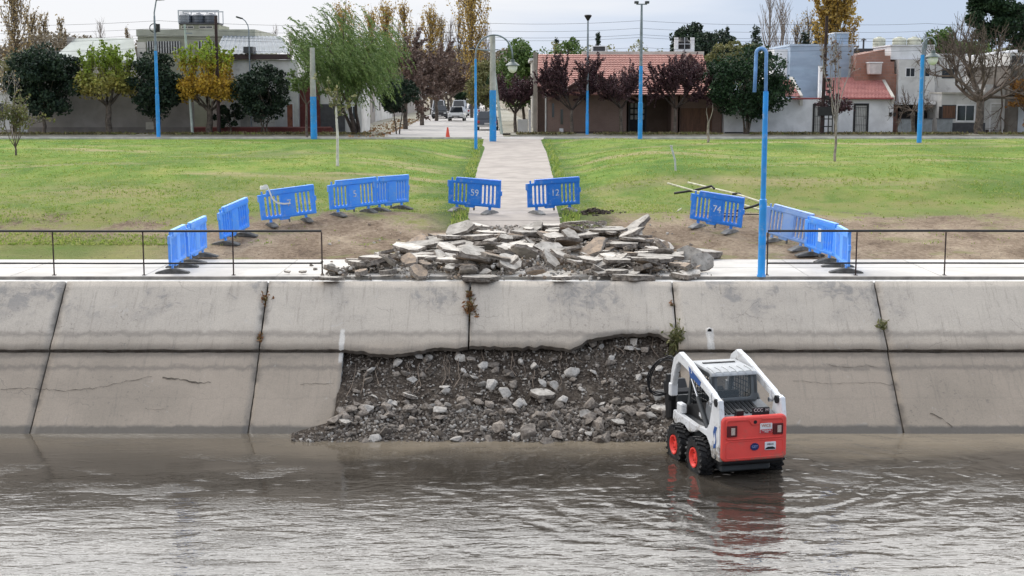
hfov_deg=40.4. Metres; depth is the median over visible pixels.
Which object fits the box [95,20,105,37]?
poplar tree
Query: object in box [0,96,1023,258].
ground
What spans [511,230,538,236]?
rubble piece
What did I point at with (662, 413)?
stone
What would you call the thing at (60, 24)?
poplar tree
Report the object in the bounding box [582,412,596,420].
stone
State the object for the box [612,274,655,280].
rubble piece
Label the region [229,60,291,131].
broadleaf tree
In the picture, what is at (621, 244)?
rubble piece
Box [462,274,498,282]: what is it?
rubble piece
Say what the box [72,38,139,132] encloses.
mulberry tree
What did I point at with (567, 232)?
rubble piece
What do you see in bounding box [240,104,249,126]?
shutter door
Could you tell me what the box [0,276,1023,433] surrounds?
canal wall
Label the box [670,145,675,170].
stake
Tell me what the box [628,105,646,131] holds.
door
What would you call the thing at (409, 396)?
concrete piece
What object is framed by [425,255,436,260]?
rubble piece
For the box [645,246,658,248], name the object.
rubble piece
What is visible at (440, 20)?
poplar tree
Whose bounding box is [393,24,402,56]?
poplar tree
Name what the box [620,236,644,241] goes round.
rubble piece
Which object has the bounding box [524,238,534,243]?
rubble piece
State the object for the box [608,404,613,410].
stone
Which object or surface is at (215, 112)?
street house
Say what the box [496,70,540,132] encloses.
plum tree
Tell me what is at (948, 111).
window
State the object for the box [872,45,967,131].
white two storey house
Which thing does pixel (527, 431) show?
concrete piece
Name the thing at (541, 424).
stone
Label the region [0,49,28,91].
broadleaf tree
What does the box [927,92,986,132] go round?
white bungalow
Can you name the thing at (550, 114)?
brick house
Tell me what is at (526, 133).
verge weeds
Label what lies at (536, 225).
rubble piece
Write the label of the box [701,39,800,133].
broadleaf tree
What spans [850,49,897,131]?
brick building
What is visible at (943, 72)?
window
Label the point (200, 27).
window
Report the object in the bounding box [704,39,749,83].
broadleaf tree
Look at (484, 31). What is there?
overhead wire
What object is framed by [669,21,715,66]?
broadleaf tree
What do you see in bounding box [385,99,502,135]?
side street
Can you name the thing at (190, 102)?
utility pole
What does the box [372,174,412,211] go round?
plastic barrier
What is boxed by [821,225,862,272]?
plastic barrier
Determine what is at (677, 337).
weed
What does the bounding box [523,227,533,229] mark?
rubble piece
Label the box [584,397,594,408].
stone
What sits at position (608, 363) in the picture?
stone
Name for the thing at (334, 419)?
stone
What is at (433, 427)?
stone
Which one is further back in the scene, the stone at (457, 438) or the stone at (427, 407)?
the stone at (427, 407)
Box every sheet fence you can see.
[897,118,911,132]
[923,118,932,131]
[936,118,953,131]
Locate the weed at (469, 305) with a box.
[462,299,478,321]
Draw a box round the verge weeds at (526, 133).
[0,131,1023,134]
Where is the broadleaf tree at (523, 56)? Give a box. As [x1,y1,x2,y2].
[488,37,552,118]
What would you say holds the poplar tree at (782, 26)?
on the ground at (910, 245)
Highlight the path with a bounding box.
[468,139,561,242]
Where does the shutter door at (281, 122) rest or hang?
in the metal roof house at (273, 45)
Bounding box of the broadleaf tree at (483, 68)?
[462,60,509,110]
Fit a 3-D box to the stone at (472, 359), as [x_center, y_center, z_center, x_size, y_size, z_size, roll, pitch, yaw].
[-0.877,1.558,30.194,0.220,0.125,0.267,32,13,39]
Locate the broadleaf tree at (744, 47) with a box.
[738,42,758,77]
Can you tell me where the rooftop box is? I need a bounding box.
[591,46,606,50]
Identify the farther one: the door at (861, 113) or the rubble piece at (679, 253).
the door at (861, 113)
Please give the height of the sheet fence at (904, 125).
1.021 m
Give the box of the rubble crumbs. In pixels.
[309,220,711,280]
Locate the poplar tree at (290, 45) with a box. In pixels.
[287,30,292,59]
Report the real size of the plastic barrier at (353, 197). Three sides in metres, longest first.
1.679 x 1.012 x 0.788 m
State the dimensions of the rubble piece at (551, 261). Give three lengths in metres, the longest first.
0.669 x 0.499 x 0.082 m
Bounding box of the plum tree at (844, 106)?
[814,93,854,131]
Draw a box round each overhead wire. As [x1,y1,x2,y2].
[0,28,1023,34]
[3,47,1023,53]
[10,37,1023,43]
[27,34,1015,40]
[33,21,1011,26]
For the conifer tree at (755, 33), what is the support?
on the ground at (910, 245)
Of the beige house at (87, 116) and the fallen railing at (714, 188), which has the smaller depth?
the fallen railing at (714, 188)
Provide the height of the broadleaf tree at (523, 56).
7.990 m
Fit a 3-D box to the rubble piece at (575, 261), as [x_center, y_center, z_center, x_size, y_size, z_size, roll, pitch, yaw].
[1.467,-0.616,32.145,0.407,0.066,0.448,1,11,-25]
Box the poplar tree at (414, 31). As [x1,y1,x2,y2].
[411,19,421,59]
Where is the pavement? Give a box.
[0,100,1023,135]
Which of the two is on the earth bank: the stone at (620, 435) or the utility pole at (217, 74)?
the stone at (620, 435)
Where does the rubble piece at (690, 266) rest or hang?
on the rubble crumbs
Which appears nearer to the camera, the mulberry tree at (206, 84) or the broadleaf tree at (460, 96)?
the mulberry tree at (206, 84)
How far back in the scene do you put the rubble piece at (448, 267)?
31.80 m
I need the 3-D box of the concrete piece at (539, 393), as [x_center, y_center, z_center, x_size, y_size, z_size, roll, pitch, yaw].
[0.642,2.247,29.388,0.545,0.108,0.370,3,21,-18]
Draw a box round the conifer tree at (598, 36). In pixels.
[595,32,600,45]
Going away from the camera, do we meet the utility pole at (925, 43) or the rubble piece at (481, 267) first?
the rubble piece at (481, 267)
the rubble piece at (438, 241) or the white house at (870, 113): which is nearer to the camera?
the rubble piece at (438, 241)
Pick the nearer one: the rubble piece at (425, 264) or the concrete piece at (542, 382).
the concrete piece at (542, 382)
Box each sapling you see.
[0,59,19,136]
[309,72,356,165]
[706,105,713,142]
[817,28,860,160]
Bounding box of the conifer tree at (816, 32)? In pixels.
[810,19,822,43]
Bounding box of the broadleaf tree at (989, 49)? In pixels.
[946,39,991,54]
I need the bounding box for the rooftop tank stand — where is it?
[674,37,694,50]
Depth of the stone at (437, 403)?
29.15 m
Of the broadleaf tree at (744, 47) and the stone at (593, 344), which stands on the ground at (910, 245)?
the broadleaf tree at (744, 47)
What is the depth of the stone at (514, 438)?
28.25 m
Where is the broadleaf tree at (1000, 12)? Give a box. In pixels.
[963,0,1023,50]
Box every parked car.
[431,100,445,116]
[431,105,447,118]
[447,107,465,120]
[452,100,466,116]
[467,104,481,115]
[477,111,497,129]
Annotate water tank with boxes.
[179,13,191,22]
[192,13,203,22]
[204,13,217,22]
[873,37,885,46]
[892,37,906,44]
[907,37,920,44]
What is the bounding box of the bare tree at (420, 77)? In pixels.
[386,47,439,128]
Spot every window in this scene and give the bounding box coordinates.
[147,41,179,52]
[181,26,193,28]
[198,41,214,51]
[199,26,212,28]
[348,106,355,119]
[551,103,554,117]
[560,109,563,124]
[905,68,915,76]
[942,69,953,77]
[942,105,955,118]
[955,104,975,121]
[1012,56,1023,62]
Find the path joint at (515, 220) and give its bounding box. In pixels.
[470,191,561,236]
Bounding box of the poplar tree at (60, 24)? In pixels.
[55,14,66,50]
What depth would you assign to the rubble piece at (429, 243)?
34.99 m
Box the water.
[0,433,1023,575]
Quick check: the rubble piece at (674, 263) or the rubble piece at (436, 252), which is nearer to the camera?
the rubble piece at (674, 263)
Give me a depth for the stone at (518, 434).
28.35 m
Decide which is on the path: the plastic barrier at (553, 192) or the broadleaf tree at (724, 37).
the plastic barrier at (553, 192)
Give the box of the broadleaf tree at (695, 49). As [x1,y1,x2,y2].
[670,44,700,50]
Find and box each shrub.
[0,86,56,154]
[213,103,244,131]
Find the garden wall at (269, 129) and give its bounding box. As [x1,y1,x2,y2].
[190,127,332,132]
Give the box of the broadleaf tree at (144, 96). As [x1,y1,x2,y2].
[124,48,184,132]
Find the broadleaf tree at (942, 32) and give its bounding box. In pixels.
[921,26,959,53]
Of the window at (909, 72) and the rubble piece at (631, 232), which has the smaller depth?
the rubble piece at (631, 232)
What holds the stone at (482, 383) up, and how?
on the earth bank
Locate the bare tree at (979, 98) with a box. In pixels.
[912,12,1023,133]
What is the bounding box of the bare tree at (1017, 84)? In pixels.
[1004,77,1023,127]
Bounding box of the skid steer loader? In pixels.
[647,349,785,474]
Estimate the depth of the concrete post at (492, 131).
83.89 m
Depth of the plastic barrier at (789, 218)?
36.19 m
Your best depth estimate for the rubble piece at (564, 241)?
35.17 m
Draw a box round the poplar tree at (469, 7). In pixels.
[446,0,491,117]
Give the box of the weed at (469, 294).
[466,290,476,300]
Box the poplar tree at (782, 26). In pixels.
[772,0,792,45]
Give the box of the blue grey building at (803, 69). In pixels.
[759,32,855,98]
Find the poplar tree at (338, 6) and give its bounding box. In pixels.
[328,0,356,38]
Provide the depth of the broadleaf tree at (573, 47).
147.36 m
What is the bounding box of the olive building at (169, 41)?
[136,25,276,126]
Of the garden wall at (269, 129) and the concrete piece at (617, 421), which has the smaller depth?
the concrete piece at (617, 421)
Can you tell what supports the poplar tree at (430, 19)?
on the ground at (910, 245)
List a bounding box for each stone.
[327,414,342,423]
[336,407,345,413]
[339,410,349,418]
[345,405,357,411]
[358,404,366,410]
[358,410,369,416]
[363,377,372,382]
[363,404,373,412]
[367,367,375,372]
[368,434,381,441]
[379,426,392,436]
[381,401,391,411]
[384,411,394,417]
[393,358,401,366]
[397,424,405,430]
[402,403,413,411]
[402,407,413,412]
[408,416,416,422]
[421,403,432,413]
[423,357,430,362]
[428,425,436,429]
[432,415,447,418]
[433,406,446,412]
[434,400,442,405]
[434,430,445,436]
[450,436,461,440]
[455,403,462,408]
[457,396,465,402]
[458,430,469,434]
[460,399,471,409]
[467,356,475,362]
[473,398,484,404]
[478,381,486,386]
[480,425,486,430]
[483,409,493,415]
[484,434,492,441]
[485,401,493,407]
[488,362,499,367]
[491,367,498,372]
[491,420,506,432]
[502,369,511,373]
[504,408,516,414]
[505,371,513,377]
[508,382,517,388]
[511,436,518,441]
[512,432,520,437]
[513,398,522,408]
[518,358,523,364]
[530,362,538,369]
[534,411,545,416]
[537,420,547,428]
[540,371,548,376]
[540,437,553,443]
[546,410,556,420]
[551,400,563,409]
[551,430,562,438]
[556,422,562,427]
[558,395,567,402]
[560,409,567,414]
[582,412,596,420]
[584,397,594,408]
[584,417,592,424]
[588,341,596,347]
[588,402,600,409]
[591,418,604,429]
[592,436,604,441]
[596,429,603,434]
[599,407,607,411]
[602,433,610,442]
[605,360,616,366]
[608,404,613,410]
[609,397,620,405]
[616,431,629,439]
[623,405,636,415]
[624,346,634,349]
[624,397,633,402]
[630,338,637,345]
[636,374,641,379]
[636,403,644,407]
[636,412,649,419]
[638,406,645,411]
[639,394,647,399]
[640,347,648,352]
[644,432,653,435]
[646,411,655,417]
[655,365,662,370]
[660,409,665,415]
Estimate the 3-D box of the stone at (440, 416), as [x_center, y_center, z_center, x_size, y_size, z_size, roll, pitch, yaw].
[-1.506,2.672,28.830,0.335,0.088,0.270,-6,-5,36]
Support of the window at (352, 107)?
in the maroon house at (325, 115)
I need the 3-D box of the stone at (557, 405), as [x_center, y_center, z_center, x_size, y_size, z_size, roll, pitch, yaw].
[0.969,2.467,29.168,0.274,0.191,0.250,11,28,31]
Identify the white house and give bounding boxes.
[0,92,29,131]
[722,77,895,132]
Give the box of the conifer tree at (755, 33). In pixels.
[750,24,762,79]
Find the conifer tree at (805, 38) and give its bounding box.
[797,31,810,43]
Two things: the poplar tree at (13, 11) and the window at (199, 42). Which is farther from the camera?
the poplar tree at (13, 11)
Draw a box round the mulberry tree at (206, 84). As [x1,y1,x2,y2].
[172,35,240,132]
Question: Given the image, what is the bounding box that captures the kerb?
[0,137,1023,138]
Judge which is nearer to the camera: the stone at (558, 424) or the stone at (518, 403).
the stone at (558, 424)
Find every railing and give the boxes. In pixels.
[0,230,323,274]
[667,182,767,216]
[766,230,1023,274]
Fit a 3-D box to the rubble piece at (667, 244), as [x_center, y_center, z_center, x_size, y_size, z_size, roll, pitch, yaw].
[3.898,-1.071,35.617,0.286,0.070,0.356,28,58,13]
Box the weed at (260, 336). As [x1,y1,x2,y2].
[256,332,262,342]
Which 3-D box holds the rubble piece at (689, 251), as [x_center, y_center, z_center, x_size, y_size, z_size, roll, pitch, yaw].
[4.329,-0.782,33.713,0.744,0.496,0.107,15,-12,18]
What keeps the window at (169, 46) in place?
in the olive building at (169, 41)
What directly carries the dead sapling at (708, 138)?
on the ground at (910, 245)
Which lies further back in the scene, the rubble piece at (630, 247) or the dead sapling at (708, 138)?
the dead sapling at (708, 138)
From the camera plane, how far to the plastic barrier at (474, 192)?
41.12 m
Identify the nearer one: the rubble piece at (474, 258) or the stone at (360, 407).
the stone at (360, 407)
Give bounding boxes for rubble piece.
[318,276,343,280]
[323,265,347,274]
[327,263,335,274]
[347,259,370,272]
[347,260,365,266]
[355,268,367,276]
[358,255,380,260]
[358,257,384,268]
[379,249,394,253]
[379,254,400,260]
[379,262,390,266]
[379,268,396,274]
[381,255,396,266]
[392,242,426,252]
[399,252,417,266]
[406,240,434,247]
[408,233,428,241]
[409,264,427,279]
[410,251,432,254]
[411,236,444,248]
[418,260,431,268]
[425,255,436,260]
[428,233,458,240]
[433,250,448,256]
[434,240,456,246]
[434,257,463,262]
[436,235,460,238]
[436,242,458,253]
[444,263,455,270]
[444,263,470,267]
[446,220,474,235]
[450,240,473,246]
[452,242,465,245]
[455,253,490,262]
[457,234,493,240]
[458,265,477,274]
[460,244,484,255]
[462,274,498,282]
[464,260,481,273]
[469,225,482,232]
[473,223,489,229]
[473,230,506,233]
[474,240,501,249]
[479,265,489,269]
[479,268,491,273]
[480,252,510,261]
[483,238,497,241]
[485,250,500,253]
[492,242,511,251]
[493,249,516,254]
[498,253,521,272]
[499,234,512,240]
[507,234,527,236]
[509,255,518,264]
[510,242,534,247]
[510,244,537,259]
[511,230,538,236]
[516,220,542,230]
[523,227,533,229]
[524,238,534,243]
[525,266,547,274]
[534,242,561,251]
[538,232,550,241]
[541,252,568,265]
[542,223,560,228]
[543,232,563,240]
[543,249,559,268]
[545,229,558,232]
[550,248,580,255]
[551,275,575,280]
[554,236,582,246]
[558,224,587,232]
[560,245,581,251]
[561,220,587,224]
[561,228,579,237]
[563,254,579,259]
[566,258,582,263]
[577,231,600,238]
[578,237,606,256]
[578,255,601,263]
[582,256,612,267]
[583,268,592,273]
[585,266,610,269]
[587,221,601,224]
[590,228,627,232]
[591,264,603,270]
[591,269,608,275]
[599,252,615,257]
[603,257,630,262]
[605,231,616,234]
[605,247,614,251]
[606,241,638,247]
[606,268,628,273]
[608,237,618,239]
[611,253,627,265]
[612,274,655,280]
[619,228,640,239]
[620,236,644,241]
[622,262,638,265]
[623,244,636,250]
[624,265,647,272]
[626,214,650,227]
[627,227,644,230]
[627,269,639,274]
[631,257,658,261]
[633,263,652,271]
[634,251,653,253]
[634,258,661,266]
[637,235,652,237]
[637,253,673,262]
[638,243,649,246]
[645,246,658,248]
[647,266,663,270]
[648,248,673,253]
[652,239,673,248]
[653,238,666,247]
[661,254,684,259]
[662,241,669,247]
[668,262,681,266]
[671,272,691,279]
[672,251,683,255]
[677,245,701,259]
[679,262,696,269]
[679,269,700,277]
[684,262,696,270]
[690,252,713,271]
[696,248,722,258]
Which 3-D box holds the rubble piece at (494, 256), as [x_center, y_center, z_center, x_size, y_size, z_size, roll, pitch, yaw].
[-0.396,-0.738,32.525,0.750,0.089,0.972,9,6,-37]
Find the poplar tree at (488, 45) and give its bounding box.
[481,25,489,108]
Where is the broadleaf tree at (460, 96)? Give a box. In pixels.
[452,87,480,102]
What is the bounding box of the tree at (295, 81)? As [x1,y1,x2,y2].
[286,61,336,136]
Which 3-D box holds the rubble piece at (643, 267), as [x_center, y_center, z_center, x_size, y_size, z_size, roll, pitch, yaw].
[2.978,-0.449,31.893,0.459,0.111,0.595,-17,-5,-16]
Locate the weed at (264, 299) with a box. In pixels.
[261,291,273,307]
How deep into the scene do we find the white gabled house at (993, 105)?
97.43 m
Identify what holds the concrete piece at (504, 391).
on the earth bank
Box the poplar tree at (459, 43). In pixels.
[453,11,464,73]
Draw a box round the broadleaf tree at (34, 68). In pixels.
[0,41,82,132]
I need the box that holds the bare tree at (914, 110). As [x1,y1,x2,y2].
[887,79,934,131]
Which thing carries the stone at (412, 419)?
on the earth bank
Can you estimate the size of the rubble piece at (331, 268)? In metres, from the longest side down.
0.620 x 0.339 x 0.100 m
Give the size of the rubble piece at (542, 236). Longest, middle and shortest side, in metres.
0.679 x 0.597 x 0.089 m
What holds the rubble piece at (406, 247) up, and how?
on the rubble piece at (415, 253)
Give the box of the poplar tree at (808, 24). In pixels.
[801,6,812,42]
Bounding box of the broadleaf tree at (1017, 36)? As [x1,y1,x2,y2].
[1002,14,1023,51]
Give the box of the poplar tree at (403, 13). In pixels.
[396,0,416,68]
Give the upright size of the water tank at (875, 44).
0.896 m
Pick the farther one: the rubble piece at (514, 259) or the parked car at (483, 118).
the parked car at (483, 118)
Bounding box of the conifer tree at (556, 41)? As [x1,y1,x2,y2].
[552,37,559,53]
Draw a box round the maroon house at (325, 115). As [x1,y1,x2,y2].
[299,78,369,131]
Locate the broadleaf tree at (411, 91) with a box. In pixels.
[376,76,420,133]
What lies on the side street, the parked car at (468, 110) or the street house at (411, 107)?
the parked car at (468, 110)
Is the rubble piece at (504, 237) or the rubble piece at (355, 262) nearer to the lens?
the rubble piece at (355, 262)
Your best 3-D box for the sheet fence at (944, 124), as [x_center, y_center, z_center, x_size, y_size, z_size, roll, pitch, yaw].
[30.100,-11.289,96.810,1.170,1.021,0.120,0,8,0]
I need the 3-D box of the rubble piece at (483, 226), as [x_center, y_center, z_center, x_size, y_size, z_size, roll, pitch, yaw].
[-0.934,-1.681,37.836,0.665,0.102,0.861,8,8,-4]
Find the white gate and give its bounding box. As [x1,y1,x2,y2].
[518,110,530,131]
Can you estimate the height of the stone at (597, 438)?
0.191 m
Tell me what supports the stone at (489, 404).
on the earth bank
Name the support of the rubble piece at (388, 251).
on the rubble piece
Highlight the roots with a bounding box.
[346,337,660,396]
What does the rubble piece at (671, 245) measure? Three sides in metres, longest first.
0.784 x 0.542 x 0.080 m
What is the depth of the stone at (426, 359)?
30.20 m
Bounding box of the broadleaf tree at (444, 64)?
[376,26,458,124]
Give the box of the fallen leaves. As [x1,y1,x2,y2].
[348,118,419,136]
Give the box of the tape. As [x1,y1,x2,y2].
[260,184,290,204]
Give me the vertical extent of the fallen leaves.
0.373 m
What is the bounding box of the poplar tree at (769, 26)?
[757,0,780,49]
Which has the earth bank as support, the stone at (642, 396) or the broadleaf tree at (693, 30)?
the stone at (642, 396)
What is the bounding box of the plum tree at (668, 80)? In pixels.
[644,50,715,131]
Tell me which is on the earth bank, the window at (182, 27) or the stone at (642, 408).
the stone at (642, 408)
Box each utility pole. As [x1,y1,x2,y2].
[183,25,193,132]
[214,16,220,132]
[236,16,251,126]
[483,37,502,133]
[818,16,833,134]
[922,34,927,131]
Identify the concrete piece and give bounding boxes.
[339,419,352,425]
[401,392,416,399]
[407,376,417,382]
[414,354,422,358]
[441,388,450,393]
[454,354,464,361]
[478,362,487,369]
[486,379,496,389]
[499,387,510,397]
[520,423,535,440]
[529,388,554,399]
[538,379,546,386]
[549,381,558,389]
[564,367,579,377]
[579,409,590,417]
[611,418,624,424]
[638,386,645,392]
[651,389,664,400]
[651,404,665,412]
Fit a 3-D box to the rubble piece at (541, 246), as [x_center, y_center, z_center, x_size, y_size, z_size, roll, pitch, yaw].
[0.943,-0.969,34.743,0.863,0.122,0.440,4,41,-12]
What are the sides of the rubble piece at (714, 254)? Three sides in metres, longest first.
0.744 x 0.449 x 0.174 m
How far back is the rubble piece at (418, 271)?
31.60 m
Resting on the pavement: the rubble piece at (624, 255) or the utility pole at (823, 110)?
the utility pole at (823, 110)
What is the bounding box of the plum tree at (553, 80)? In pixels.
[532,49,605,133]
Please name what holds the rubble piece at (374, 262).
on the rubble crumbs
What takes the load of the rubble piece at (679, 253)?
on the rubble crumbs
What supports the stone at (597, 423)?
on the earth bank
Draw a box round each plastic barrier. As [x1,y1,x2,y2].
[155,224,198,273]
[180,216,218,261]
[211,197,258,245]
[257,184,316,227]
[327,177,377,216]
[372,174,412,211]
[447,177,501,214]
[525,176,580,214]
[688,191,744,234]
[766,203,814,251]
[794,216,838,261]
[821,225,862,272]
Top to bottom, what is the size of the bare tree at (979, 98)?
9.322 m
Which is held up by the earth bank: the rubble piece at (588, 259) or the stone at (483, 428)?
the stone at (483, 428)
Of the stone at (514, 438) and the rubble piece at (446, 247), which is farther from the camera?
the rubble piece at (446, 247)
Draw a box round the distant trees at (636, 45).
[551,39,662,53]
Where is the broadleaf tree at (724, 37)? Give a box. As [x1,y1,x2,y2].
[706,28,736,59]
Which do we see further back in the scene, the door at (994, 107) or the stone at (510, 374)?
the door at (994, 107)
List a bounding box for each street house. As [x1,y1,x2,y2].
[212,96,223,126]
[370,88,374,122]
[375,97,391,121]
[392,94,421,116]
[528,58,532,127]
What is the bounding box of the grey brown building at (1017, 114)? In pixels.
[972,52,1023,132]
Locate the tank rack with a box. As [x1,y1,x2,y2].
[178,10,223,24]
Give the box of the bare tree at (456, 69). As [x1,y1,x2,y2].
[440,53,469,112]
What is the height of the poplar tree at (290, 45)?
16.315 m
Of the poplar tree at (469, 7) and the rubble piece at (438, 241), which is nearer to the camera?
the rubble piece at (438, 241)
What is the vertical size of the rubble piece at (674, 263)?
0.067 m
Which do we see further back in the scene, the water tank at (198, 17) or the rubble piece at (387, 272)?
the water tank at (198, 17)
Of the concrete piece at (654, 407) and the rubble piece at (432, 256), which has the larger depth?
the rubble piece at (432, 256)
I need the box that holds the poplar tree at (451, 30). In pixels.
[444,17,457,107]
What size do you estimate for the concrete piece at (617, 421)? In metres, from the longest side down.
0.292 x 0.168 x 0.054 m
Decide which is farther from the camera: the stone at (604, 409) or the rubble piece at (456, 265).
the rubble piece at (456, 265)
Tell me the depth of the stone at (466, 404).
29.06 m
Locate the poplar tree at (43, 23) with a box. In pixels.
[36,11,49,50]
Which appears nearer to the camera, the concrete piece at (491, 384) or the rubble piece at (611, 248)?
the concrete piece at (491, 384)
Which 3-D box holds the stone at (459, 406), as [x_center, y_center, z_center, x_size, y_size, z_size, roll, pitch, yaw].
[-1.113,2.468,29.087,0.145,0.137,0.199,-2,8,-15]
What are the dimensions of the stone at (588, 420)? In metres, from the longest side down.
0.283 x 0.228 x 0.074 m
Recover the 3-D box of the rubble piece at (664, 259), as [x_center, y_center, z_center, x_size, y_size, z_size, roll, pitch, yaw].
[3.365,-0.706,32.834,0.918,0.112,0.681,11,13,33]
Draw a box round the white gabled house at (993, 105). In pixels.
[965,50,1017,132]
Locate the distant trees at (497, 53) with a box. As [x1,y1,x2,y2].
[392,45,512,109]
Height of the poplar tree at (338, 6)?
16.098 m
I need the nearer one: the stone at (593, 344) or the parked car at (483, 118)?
the stone at (593, 344)
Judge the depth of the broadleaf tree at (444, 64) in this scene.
123.13 m
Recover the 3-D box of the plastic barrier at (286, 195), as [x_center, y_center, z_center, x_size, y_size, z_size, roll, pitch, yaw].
[-6.235,-2.288,38.709,1.679,1.012,0.788,-10,12,-26]
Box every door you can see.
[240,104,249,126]
[275,108,285,126]
[286,103,293,126]
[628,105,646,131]
[680,108,711,131]
[720,413,785,461]
[812,104,824,131]
[853,103,868,131]
[989,103,1003,132]
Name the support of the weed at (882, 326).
attached to the canal wall at (152, 355)
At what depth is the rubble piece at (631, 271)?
31.68 m
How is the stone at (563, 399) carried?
on the earth bank
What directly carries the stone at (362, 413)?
on the earth bank
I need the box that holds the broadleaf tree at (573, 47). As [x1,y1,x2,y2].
[556,36,585,53]
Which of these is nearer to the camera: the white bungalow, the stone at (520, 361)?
the stone at (520, 361)
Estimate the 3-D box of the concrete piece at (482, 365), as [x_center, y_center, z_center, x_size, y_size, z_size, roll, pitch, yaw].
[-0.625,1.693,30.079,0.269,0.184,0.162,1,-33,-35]
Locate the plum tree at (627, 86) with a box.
[595,58,650,131]
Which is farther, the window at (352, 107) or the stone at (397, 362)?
the window at (352, 107)
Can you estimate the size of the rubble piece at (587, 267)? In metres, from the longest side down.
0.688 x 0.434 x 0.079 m
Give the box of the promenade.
[0,260,1023,275]
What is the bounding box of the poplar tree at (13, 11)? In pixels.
[0,0,33,62]
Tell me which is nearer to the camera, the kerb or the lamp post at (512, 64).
the lamp post at (512, 64)
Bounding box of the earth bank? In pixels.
[291,336,675,441]
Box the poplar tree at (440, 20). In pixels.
[434,13,447,49]
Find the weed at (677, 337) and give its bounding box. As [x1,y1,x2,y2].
[661,318,685,355]
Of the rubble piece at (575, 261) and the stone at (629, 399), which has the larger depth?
the rubble piece at (575, 261)
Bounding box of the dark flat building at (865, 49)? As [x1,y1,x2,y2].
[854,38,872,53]
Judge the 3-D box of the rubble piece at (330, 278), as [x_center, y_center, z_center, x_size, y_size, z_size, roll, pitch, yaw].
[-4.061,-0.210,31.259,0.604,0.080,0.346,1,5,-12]
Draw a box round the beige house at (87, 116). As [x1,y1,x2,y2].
[28,37,194,132]
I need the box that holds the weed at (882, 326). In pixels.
[874,319,888,335]
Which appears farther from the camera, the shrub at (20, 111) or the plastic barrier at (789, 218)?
the shrub at (20, 111)
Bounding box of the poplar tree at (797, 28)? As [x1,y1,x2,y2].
[787,14,805,43]
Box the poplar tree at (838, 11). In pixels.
[808,0,863,46]
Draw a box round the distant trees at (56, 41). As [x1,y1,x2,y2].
[0,30,137,91]
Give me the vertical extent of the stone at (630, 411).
0.201 m
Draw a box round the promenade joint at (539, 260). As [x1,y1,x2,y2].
[0,259,1023,275]
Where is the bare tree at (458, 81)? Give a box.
[424,48,472,120]
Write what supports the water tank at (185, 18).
on the tank rack
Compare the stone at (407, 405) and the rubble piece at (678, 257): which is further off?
the rubble piece at (678, 257)
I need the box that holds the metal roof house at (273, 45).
[219,35,303,126]
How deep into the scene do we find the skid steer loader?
25.96 m
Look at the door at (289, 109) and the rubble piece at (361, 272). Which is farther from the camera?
the door at (289, 109)
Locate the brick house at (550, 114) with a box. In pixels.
[533,51,721,132]
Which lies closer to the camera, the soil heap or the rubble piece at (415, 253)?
the rubble piece at (415, 253)
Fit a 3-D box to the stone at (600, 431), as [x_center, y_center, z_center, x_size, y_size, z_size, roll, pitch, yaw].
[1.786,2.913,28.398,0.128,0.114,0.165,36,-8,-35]
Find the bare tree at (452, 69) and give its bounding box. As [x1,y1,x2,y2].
[442,68,469,94]
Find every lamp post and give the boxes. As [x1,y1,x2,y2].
[149,0,161,136]
[474,34,519,148]
[584,15,591,134]
[634,1,648,138]
[753,47,768,276]
[917,37,940,142]
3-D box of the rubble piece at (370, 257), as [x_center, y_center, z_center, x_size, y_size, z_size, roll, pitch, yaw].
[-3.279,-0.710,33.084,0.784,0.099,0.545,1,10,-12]
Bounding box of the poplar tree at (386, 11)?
[374,0,398,47]
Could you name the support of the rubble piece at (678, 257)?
on the rubble crumbs
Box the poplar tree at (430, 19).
[420,1,445,114]
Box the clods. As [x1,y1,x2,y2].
[0,207,1023,258]
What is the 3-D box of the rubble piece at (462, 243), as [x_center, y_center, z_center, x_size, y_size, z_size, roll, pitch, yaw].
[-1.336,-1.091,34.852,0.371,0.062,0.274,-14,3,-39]
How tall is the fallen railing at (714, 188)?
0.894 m
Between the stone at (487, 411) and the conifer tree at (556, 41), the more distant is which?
the conifer tree at (556, 41)
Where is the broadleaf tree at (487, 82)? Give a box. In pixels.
[468,77,489,103]
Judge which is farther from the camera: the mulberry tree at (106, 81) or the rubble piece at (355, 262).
the mulberry tree at (106, 81)
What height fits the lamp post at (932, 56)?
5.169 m
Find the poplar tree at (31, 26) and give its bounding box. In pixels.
[23,6,40,48]
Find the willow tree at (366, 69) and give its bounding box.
[276,2,416,134]
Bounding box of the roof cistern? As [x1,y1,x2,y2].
[866,62,882,73]
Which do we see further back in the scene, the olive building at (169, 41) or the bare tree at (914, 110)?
the olive building at (169, 41)
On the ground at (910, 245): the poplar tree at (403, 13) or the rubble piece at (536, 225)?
the poplar tree at (403, 13)
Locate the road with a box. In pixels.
[0,136,1023,138]
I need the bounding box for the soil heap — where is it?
[569,207,625,215]
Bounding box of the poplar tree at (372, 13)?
[355,4,379,46]
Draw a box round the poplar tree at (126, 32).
[124,28,132,37]
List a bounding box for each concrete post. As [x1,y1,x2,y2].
[310,48,316,138]
[469,36,495,140]

